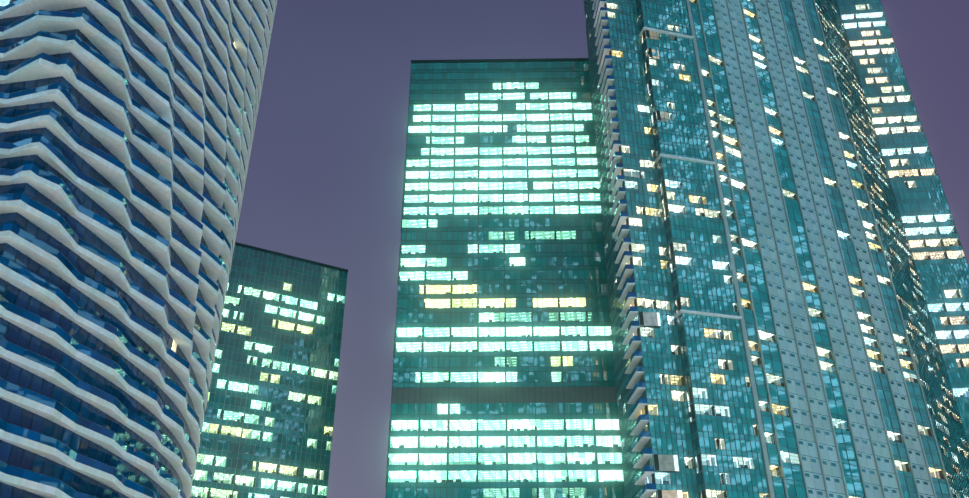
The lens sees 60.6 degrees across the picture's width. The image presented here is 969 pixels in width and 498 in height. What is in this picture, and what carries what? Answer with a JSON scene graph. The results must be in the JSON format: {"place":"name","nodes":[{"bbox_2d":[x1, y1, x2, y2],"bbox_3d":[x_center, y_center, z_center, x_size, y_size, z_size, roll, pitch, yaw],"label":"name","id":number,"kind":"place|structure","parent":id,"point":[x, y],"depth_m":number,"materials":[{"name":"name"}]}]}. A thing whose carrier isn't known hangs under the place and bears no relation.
{"place":"outdoors","nodes":[
{"label":"outdoors","id":0,"kind":"place"},
{"bbox_2d":[0,0,276,497],"bbox_3d":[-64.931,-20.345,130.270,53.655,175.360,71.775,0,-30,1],"label":"tower","id":1,"kind":"structure","parent":0,"point":[127,128],"depth_m":95.00,"materials":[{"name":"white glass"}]},
{"bbox_2d":[191,242,347,497],"bbox_3d":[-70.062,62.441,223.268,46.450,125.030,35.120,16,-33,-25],"label":"tower","id":2,"kind":"structure","parent":0,"point":[267,429],"depth_m":224.62,"materials":[{"name":"teal glass"}]},
{"bbox_2d":[385,58,624,497],"bbox_3d":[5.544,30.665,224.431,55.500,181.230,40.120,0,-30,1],"label":"central tower","id":3,"kind":"structure","parent":0,"point":[503,383],"depth_m":213.07,"materials":[{"name":"teal glass"}]},
{"bbox_2d":[235,0,968,497],"label":"sky","id":4,"kind":"structure","parent":0,"point":[325,177],"materials":[{"name":"purple"}]},
{"bbox_2d":[584,0,968,497],"bbox_3d":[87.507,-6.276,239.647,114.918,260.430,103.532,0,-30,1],"label":"tower","id":5,"kind":"structure","parent":0,"point":[787,269],"depth_m":197.68,"materials":[{"name":"teal glass"}]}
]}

